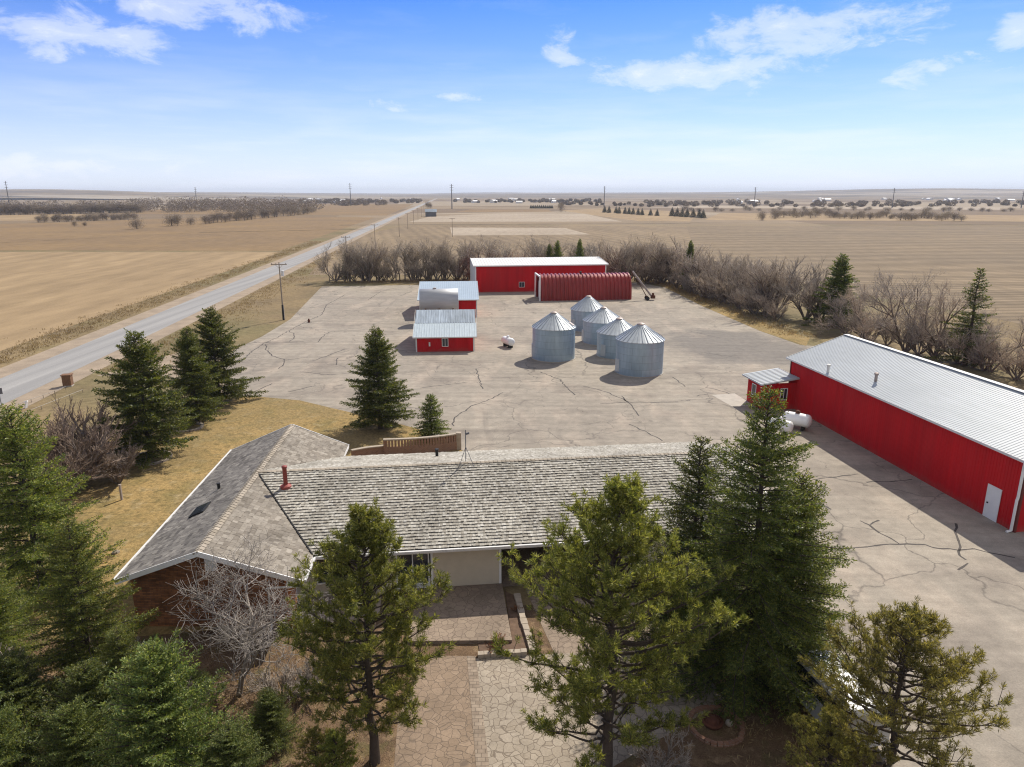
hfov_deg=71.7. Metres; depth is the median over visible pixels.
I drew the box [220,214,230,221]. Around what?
bush
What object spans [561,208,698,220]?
field
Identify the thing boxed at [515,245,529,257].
bare tree
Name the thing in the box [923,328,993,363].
bare tree
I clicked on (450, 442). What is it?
fence
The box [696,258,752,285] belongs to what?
bare tree
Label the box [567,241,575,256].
bare tree
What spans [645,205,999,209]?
field
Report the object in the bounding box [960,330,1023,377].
bare tree
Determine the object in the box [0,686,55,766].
juniper tree
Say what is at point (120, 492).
wooden post
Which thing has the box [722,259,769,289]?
bare tree
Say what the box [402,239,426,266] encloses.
bare tree
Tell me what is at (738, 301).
bare tree
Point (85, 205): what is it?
tree
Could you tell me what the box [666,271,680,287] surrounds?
bare tree
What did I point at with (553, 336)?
grain bin
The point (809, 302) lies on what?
bare tree
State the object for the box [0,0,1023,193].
sky
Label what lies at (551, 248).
bare tree
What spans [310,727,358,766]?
pine tree
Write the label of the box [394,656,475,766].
footpath
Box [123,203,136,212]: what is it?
tree
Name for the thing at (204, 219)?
bush
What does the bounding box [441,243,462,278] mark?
bare tree
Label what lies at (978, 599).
yard
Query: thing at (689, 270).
bare tree
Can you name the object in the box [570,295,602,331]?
grain bin
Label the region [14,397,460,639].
lawn
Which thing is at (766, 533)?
spruce tree
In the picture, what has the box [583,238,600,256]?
bare tree
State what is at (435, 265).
bare tree
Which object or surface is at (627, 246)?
bare tree
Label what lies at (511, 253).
bare tree
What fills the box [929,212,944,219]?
tree
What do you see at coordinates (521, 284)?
window
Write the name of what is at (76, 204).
tree
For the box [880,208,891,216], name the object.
tree
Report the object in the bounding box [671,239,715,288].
bare tree
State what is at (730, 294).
bare tree
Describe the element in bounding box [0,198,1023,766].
ground
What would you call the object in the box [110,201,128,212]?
tree
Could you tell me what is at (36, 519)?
spruce tree
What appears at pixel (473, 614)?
patio
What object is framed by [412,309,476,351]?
shed
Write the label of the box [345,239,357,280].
bare tree
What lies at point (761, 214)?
bush
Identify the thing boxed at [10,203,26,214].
tree
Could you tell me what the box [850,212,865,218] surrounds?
tree
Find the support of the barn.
on the field at (528, 218)
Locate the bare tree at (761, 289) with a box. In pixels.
[743,256,800,304]
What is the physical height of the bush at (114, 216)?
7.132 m
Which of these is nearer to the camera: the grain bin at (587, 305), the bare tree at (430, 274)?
the grain bin at (587, 305)
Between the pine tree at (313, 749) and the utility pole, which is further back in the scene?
the utility pole
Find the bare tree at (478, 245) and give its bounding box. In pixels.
[471,234,491,257]
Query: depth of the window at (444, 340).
92.79 m
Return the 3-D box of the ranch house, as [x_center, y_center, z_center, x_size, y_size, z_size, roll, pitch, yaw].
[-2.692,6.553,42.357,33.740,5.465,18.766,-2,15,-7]
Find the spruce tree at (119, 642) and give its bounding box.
[94,624,142,719]
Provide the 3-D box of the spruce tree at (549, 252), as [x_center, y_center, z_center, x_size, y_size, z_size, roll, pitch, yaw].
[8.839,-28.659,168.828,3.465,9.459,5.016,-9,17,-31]
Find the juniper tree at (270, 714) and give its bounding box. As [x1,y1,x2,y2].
[246,686,306,756]
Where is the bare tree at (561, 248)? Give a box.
[543,239,571,256]
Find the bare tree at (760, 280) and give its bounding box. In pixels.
[739,254,822,313]
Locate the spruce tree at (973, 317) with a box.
[923,267,1007,367]
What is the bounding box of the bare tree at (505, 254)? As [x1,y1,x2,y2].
[489,240,516,257]
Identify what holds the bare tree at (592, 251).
on the ground at (296, 294)
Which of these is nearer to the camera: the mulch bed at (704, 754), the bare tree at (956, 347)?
the mulch bed at (704, 754)
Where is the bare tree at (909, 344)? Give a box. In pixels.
[889,318,950,354]
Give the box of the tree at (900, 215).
[895,212,906,219]
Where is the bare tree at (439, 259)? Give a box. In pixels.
[435,240,453,279]
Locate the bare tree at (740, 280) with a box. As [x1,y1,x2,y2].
[704,250,750,301]
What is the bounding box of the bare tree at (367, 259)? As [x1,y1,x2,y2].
[342,242,390,281]
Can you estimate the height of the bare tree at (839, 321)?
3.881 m
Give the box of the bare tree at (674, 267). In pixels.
[671,254,703,281]
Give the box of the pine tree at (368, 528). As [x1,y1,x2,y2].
[273,496,456,765]
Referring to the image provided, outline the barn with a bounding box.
[425,209,436,216]
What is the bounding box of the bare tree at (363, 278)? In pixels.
[349,242,378,280]
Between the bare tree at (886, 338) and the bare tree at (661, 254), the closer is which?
the bare tree at (886, 338)
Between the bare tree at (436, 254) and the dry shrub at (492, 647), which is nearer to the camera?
the dry shrub at (492, 647)
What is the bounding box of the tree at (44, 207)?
[40,205,48,213]
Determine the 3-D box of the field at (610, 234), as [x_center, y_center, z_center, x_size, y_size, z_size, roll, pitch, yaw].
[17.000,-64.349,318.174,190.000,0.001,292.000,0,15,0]
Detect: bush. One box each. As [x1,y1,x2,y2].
[39,213,49,221]
[59,213,71,221]
[82,215,95,220]
[83,211,95,219]
[90,213,100,220]
[108,212,120,219]
[116,213,124,219]
[125,217,145,228]
[161,211,184,225]
[169,213,181,225]
[184,216,195,224]
[199,215,208,223]
[205,215,214,223]
[207,212,222,221]
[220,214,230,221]
[231,212,242,220]
[234,210,251,220]
[247,208,257,219]
[259,210,271,217]
[262,207,273,217]
[271,205,283,216]
[283,206,294,214]
[285,204,297,215]
[297,204,308,213]
[555,203,565,210]
[755,210,768,218]
[768,208,781,218]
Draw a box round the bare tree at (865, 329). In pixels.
[837,283,908,341]
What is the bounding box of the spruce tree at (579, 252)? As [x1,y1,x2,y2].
[574,238,583,256]
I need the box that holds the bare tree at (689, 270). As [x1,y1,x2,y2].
[680,253,737,280]
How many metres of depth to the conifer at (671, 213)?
661.31 m
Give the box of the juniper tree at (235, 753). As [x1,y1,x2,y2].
[188,715,285,766]
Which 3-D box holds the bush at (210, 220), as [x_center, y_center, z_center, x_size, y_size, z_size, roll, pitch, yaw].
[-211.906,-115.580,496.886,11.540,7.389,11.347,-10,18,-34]
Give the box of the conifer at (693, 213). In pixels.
[690,208,695,216]
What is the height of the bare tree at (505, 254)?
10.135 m
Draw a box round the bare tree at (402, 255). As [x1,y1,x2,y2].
[389,239,413,279]
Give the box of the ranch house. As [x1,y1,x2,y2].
[114,424,776,631]
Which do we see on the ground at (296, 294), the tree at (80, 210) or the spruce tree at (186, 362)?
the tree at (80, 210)
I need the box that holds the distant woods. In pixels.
[0,195,1023,211]
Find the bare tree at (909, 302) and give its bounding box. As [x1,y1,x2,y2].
[845,265,1002,361]
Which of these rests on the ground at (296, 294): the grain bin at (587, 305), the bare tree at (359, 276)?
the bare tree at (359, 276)
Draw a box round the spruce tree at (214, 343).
[174,305,267,403]
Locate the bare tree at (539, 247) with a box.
[527,234,547,256]
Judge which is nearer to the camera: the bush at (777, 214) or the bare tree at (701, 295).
the bare tree at (701, 295)
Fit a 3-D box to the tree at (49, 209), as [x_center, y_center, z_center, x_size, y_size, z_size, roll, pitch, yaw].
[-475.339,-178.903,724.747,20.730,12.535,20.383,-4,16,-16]
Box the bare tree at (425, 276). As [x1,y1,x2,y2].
[395,243,448,278]
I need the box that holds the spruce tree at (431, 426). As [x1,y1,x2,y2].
[409,393,450,442]
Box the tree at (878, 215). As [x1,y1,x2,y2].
[873,211,882,217]
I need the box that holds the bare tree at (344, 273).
[332,262,350,280]
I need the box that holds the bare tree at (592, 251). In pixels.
[587,239,633,271]
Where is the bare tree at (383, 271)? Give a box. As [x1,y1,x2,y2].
[373,262,395,280]
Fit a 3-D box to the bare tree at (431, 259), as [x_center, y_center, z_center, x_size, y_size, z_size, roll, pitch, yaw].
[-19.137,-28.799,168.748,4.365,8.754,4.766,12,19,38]
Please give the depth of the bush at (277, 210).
632.53 m
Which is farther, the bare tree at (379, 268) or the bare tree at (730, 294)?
the bare tree at (379, 268)
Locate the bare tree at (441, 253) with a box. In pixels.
[429,239,449,279]
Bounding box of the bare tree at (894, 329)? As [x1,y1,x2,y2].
[883,317,935,348]
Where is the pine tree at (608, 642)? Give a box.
[490,470,751,766]
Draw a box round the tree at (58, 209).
[52,202,64,213]
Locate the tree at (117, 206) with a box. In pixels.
[107,202,124,212]
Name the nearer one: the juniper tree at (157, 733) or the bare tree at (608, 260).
the juniper tree at (157, 733)
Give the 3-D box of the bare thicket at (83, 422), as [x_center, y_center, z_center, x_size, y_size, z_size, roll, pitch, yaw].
[-31.591,3.885,51.340,7.436,6.419,8.901,0,15,0]
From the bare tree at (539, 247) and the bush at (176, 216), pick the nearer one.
the bare tree at (539, 247)
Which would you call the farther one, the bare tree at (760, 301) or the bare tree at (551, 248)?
the bare tree at (551, 248)
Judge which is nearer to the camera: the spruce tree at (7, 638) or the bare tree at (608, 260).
the spruce tree at (7, 638)
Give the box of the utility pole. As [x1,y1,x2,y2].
[271,262,286,319]
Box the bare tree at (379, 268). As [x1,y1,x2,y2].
[362,242,383,281]
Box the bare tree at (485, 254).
[475,238,499,257]
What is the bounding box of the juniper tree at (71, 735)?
[24,695,130,766]
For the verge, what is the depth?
114.14 m
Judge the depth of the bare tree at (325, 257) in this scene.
164.96 m
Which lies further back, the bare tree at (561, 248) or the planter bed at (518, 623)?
the bare tree at (561, 248)
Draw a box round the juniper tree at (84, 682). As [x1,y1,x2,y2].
[25,657,134,766]
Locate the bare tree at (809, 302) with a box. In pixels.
[786,268,846,321]
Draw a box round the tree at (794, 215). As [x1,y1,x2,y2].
[792,210,802,217]
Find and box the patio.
[408,583,511,643]
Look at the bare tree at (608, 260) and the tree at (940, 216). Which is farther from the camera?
the tree at (940, 216)
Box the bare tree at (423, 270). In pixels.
[409,264,425,280]
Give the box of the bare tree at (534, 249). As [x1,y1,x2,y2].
[526,239,544,256]
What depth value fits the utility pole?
114.99 m
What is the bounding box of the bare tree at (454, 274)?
[443,260,464,279]
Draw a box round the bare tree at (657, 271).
[635,261,662,282]
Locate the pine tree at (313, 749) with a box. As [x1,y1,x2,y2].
[286,722,334,766]
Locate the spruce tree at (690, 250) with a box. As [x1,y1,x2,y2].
[678,240,694,288]
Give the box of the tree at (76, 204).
[70,203,82,213]
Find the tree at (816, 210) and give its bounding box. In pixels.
[812,208,822,216]
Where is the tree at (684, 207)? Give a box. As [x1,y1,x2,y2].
[680,204,689,209]
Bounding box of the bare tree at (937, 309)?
[903,278,1015,355]
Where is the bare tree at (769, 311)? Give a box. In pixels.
[761,298,790,319]
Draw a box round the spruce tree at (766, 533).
[647,385,857,727]
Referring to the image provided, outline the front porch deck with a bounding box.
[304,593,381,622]
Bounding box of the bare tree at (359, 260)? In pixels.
[350,249,365,280]
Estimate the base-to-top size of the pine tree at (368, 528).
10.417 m
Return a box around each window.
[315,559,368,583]
[395,553,429,588]
[442,338,447,346]
[519,282,524,286]
[751,383,756,394]
[780,388,787,399]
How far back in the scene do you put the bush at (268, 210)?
609.68 m
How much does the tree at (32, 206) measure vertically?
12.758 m
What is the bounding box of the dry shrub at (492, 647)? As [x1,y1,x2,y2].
[483,631,506,652]
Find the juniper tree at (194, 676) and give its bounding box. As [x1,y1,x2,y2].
[174,664,217,710]
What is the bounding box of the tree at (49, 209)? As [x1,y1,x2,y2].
[41,203,54,213]
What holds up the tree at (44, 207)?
on the ground at (296, 294)
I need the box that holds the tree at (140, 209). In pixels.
[134,201,146,212]
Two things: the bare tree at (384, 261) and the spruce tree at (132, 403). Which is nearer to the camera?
the spruce tree at (132, 403)
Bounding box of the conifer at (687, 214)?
[684,209,689,216]
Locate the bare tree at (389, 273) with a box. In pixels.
[379,265,400,280]
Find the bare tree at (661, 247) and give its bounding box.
[640,234,683,281]
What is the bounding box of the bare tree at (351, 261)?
[338,238,356,280]
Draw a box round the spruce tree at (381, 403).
[340,324,419,429]
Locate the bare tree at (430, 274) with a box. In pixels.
[423,267,437,279]
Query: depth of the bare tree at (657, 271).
161.76 m
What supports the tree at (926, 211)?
on the field at (768, 216)
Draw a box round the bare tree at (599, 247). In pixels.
[590,235,613,259]
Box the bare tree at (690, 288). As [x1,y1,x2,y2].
[682,273,702,293]
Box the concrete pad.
[713,393,750,405]
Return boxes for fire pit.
[688,705,744,746]
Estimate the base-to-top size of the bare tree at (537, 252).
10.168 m
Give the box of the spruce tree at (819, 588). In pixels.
[707,467,857,722]
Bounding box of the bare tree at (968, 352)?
[952,334,990,367]
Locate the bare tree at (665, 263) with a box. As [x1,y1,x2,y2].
[644,242,695,283]
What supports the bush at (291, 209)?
on the ground at (296, 294)
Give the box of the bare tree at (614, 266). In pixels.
[605,257,632,272]
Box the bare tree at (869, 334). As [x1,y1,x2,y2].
[846,316,891,340]
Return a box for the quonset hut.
[534,271,631,300]
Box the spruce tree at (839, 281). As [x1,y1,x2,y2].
[801,253,865,327]
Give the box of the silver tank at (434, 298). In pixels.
[419,287,458,309]
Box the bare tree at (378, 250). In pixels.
[367,237,391,279]
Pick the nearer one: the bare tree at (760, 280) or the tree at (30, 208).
the bare tree at (760, 280)
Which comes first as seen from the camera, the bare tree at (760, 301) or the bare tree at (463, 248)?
the bare tree at (760, 301)
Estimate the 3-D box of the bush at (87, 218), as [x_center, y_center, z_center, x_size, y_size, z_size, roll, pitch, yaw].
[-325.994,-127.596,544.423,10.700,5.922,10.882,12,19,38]
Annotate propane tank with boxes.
[501,335,514,347]
[768,417,792,435]
[783,410,811,431]
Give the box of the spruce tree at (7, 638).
[0,563,53,664]
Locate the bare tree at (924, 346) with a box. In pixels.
[900,316,978,357]
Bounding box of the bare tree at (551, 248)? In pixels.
[540,241,565,256]
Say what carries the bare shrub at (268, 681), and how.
on the mulch bed at (704, 754)
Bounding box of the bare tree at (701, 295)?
[688,274,711,296]
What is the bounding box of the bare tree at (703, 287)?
[697,276,721,299]
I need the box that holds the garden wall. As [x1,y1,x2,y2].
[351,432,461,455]
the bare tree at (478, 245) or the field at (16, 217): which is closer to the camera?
the bare tree at (478, 245)
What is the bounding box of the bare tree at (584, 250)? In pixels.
[572,242,594,255]
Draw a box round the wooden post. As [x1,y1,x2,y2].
[118,484,122,499]
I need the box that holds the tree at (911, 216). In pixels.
[903,212,919,219]
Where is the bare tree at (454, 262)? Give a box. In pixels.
[435,258,459,278]
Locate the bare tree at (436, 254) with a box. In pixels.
[427,240,447,280]
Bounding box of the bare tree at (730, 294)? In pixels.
[722,286,747,307]
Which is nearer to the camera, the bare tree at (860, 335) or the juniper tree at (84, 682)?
the juniper tree at (84, 682)
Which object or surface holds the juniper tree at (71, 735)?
on the mulch bed at (704, 754)
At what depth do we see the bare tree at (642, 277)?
162.68 m
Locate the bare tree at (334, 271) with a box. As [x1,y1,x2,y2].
[311,257,353,281]
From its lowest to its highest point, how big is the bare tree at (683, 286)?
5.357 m
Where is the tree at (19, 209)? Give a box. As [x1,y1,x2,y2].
[9,203,25,214]
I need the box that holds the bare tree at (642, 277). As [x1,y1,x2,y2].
[623,262,654,283]
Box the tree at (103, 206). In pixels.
[96,201,108,212]
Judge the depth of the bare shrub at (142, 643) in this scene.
29.42 m
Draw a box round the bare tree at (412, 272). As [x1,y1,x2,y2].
[404,264,422,279]
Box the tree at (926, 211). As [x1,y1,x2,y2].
[920,208,933,217]
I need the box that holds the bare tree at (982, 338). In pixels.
[970,309,1023,371]
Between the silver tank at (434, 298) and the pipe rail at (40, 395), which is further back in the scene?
the silver tank at (434, 298)
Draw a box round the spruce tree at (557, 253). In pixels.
[552,240,563,256]
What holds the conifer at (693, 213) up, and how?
on the field at (664, 216)
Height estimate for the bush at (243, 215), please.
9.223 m
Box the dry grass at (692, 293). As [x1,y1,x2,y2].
[0,241,820,371]
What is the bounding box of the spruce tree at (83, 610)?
[4,517,163,712]
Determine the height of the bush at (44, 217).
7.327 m
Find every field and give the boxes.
[0,214,109,220]
[0,216,372,250]
[0,252,279,350]
[115,204,412,215]
[309,226,695,274]
[410,214,616,221]
[450,227,585,234]
[458,209,551,211]
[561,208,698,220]
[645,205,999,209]
[686,226,1023,323]
[706,213,1023,221]
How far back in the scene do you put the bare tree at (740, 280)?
132.38 m
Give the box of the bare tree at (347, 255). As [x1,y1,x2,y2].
[334,235,358,281]
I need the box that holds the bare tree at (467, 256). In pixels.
[456,241,480,278]
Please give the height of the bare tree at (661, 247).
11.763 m
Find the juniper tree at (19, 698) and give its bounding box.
[3,653,36,711]
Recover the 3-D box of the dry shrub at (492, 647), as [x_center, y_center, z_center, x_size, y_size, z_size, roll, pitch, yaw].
[-0.761,11.755,32.139,1.088,0.910,1.414,0,15,0]
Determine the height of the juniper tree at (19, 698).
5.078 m
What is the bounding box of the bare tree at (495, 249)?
[479,236,503,257]
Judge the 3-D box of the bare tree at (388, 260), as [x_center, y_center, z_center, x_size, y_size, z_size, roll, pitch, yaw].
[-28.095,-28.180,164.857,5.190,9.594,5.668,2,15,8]
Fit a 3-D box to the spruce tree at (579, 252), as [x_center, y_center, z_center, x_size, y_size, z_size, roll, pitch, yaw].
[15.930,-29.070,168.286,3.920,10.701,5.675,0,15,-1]
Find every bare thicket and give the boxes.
[3,409,129,497]
[20,393,144,476]
[87,436,144,483]
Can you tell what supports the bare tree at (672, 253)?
on the ground at (296, 294)
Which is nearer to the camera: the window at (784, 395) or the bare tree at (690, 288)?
the window at (784, 395)
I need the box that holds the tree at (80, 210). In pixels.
[73,205,86,213]
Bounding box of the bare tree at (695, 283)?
[687,269,722,297]
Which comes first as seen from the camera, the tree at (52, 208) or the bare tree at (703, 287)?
the bare tree at (703, 287)
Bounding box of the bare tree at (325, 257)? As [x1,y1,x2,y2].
[315,241,334,281]
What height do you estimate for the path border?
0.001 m
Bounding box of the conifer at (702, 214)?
[700,210,706,217]
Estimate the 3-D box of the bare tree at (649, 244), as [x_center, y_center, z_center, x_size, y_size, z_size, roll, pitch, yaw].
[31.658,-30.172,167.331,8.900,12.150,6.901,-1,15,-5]
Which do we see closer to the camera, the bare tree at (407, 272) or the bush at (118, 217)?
the bare tree at (407, 272)
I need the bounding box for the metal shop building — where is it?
[742,334,1023,532]
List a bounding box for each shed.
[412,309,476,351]
[417,281,478,316]
[470,256,608,291]
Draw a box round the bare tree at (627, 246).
[617,232,645,273]
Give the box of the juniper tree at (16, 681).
[0,643,68,745]
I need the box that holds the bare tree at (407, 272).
[397,258,425,279]
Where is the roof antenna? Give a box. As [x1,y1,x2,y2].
[459,430,473,465]
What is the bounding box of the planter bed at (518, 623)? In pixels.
[478,591,535,658]
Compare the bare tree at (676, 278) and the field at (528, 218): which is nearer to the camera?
the bare tree at (676, 278)
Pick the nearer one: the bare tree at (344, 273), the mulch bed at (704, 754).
the mulch bed at (704, 754)
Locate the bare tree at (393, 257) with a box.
[382,240,402,279]
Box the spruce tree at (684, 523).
[615,435,745,674]
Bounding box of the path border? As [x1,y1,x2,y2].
[467,656,488,766]
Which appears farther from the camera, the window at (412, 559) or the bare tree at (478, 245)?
the bare tree at (478, 245)
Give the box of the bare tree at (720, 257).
[701,248,747,277]
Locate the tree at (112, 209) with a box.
[105,202,116,212]
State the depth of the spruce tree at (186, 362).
62.93 m
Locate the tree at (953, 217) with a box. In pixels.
[946,213,963,220]
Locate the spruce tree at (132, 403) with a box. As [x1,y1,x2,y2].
[90,328,198,469]
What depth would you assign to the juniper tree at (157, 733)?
23.77 m
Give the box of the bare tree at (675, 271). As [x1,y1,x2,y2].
[669,252,694,281]
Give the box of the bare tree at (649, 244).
[630,234,663,280]
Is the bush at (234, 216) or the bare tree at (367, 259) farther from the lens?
the bush at (234, 216)
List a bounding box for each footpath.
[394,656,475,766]
[476,649,724,766]
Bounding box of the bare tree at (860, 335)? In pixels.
[843,306,888,338]
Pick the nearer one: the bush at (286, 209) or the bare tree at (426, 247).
the bare tree at (426, 247)
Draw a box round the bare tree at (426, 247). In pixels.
[411,236,434,268]
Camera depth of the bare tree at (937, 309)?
86.64 m
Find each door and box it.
[600,344,605,356]
[615,358,618,371]
[982,483,1001,521]
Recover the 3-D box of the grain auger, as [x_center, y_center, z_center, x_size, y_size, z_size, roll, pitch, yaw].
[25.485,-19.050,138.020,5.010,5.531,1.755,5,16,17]
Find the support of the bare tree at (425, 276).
on the ground at (296, 294)
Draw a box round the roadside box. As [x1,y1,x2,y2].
[60,373,73,386]
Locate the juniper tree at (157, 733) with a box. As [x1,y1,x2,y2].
[82,627,256,766]
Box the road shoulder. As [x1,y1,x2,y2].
[0,199,435,419]
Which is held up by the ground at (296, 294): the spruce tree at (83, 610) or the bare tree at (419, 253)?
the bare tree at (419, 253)
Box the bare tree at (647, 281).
[639,265,660,283]
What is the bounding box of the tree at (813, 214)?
[804,209,817,217]
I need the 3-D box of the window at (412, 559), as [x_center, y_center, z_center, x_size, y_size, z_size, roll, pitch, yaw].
[-5.131,9.516,36.451,1.820,2.150,0.250,-2,15,-7]
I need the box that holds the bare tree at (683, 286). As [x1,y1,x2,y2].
[679,270,697,292]
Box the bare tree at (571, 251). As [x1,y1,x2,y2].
[564,243,586,256]
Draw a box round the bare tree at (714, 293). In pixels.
[705,280,736,302]
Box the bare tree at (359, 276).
[351,261,371,278]
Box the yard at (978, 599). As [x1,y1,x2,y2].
[226,283,1023,766]
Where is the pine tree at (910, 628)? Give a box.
[797,595,1013,766]
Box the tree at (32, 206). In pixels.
[25,202,38,213]
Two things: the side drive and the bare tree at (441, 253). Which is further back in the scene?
the bare tree at (441, 253)
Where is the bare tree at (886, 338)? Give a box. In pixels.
[873,318,902,345]
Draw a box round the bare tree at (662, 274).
[641,258,677,283]
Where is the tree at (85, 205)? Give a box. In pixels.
[81,204,90,212]
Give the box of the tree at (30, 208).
[24,203,36,214]
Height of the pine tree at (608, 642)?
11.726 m
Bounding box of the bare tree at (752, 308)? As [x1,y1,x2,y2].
[735,286,775,313]
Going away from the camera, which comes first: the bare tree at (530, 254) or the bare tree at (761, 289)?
the bare tree at (761, 289)
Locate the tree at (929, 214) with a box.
[927,212,936,218]
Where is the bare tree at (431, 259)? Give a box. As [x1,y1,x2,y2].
[420,246,435,278]
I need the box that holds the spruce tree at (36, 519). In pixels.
[0,399,127,629]
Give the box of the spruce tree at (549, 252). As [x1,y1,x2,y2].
[546,244,553,256]
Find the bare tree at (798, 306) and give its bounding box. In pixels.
[771,255,830,319]
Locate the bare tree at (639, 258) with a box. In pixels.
[625,240,655,266]
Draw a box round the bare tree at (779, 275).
[746,256,812,298]
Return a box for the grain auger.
[631,271,654,300]
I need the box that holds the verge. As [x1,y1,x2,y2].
[661,284,809,345]
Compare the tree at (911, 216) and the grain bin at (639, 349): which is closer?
the grain bin at (639, 349)
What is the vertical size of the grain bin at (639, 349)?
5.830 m
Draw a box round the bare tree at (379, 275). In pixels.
[367,268,384,279]
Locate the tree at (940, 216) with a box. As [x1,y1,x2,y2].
[932,212,947,220]
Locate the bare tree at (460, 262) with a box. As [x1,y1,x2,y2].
[444,240,475,278]
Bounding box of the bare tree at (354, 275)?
[342,260,357,280]
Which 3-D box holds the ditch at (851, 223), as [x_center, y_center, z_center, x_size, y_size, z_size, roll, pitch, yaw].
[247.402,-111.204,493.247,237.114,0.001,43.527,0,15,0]
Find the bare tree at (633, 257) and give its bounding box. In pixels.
[619,245,640,266]
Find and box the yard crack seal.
[247,289,1014,569]
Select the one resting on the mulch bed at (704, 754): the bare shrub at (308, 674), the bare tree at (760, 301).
the bare shrub at (308, 674)
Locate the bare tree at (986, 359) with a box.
[956,333,1023,370]
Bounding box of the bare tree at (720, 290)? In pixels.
[712,276,745,304]
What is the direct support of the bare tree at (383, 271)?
on the ground at (296, 294)
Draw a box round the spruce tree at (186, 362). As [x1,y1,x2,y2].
[163,326,231,430]
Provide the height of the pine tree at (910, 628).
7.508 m
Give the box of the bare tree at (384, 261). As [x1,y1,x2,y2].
[381,247,392,279]
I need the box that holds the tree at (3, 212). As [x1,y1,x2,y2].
[1,204,10,214]
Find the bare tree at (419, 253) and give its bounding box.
[410,241,436,278]
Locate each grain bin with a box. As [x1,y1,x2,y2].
[531,311,575,362]
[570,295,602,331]
[581,306,623,345]
[596,317,632,359]
[614,322,664,377]
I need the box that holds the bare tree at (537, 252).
[528,240,542,256]
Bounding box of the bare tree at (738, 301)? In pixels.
[726,293,749,309]
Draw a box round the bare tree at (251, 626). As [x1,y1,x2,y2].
[164,525,333,701]
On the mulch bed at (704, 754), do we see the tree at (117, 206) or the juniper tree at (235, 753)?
the juniper tree at (235, 753)
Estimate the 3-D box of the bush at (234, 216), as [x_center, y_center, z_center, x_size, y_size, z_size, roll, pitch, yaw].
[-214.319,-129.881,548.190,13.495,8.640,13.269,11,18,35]
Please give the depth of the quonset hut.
138.03 m
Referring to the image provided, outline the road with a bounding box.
[0,198,436,404]
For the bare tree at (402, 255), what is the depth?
168.75 m
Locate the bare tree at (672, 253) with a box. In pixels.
[658,241,698,277]
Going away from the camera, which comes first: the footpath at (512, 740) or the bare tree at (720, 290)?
the footpath at (512, 740)
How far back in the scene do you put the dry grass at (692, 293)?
129.02 m
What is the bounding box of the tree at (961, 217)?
[958,214,966,220]
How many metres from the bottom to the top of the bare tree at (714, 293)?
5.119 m
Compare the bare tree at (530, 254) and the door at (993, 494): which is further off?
the bare tree at (530, 254)
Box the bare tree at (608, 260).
[596,237,657,278]
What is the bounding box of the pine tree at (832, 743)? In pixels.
[782,700,875,766]
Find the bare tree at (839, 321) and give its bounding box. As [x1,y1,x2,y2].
[830,310,853,333]
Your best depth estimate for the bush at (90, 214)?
545.72 m
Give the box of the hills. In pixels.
[0,188,1023,199]
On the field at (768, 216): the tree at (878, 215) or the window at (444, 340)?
the tree at (878, 215)
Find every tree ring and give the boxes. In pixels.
[132,450,172,465]
[173,422,203,432]
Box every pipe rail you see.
[9,389,82,420]
[13,386,65,405]
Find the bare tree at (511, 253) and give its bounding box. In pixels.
[501,243,521,257]
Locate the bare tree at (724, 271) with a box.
[707,259,761,298]
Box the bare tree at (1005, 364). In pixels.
[990,345,1023,379]
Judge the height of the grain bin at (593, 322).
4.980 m
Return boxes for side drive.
[97,352,223,392]
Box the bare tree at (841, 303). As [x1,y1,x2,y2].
[807,288,864,333]
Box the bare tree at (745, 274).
[728,253,786,300]
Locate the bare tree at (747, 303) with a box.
[737,292,759,312]
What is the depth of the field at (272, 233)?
362.20 m
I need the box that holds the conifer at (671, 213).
[669,207,673,215]
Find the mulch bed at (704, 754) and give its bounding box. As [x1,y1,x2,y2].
[5,588,881,766]
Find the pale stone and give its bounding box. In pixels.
[725,719,732,726]
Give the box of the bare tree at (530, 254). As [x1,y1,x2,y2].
[514,237,537,256]
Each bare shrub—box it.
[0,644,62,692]
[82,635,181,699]
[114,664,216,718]
[236,640,306,701]
[275,653,337,700]
[627,726,694,766]
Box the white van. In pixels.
[780,649,890,747]
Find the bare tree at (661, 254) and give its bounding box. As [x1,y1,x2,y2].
[642,241,680,279]
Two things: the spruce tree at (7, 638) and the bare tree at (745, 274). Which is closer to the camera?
the spruce tree at (7, 638)
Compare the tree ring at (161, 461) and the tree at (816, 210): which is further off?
the tree at (816, 210)
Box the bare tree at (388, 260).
[380,245,404,280]
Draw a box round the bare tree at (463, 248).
[453,237,474,278]
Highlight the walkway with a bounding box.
[501,544,673,653]
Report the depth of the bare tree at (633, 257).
163.84 m
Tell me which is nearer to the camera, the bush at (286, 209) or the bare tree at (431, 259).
the bare tree at (431, 259)
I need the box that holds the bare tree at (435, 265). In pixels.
[425,260,453,279]
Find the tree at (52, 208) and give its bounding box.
[47,204,60,213]
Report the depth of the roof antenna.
41.69 m
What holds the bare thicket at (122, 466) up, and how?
on the lawn at (147, 506)
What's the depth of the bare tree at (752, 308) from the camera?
121.66 m
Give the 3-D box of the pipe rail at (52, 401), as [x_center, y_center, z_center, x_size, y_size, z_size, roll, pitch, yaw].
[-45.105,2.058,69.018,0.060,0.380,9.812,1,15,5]
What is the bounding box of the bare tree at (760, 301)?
[750,292,784,316]
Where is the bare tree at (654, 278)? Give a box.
[647,263,667,282]
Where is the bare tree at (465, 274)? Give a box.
[454,267,469,280]
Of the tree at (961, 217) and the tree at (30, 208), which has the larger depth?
the tree at (30, 208)
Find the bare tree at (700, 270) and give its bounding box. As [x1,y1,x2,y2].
[683,254,737,293]
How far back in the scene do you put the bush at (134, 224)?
417.72 m

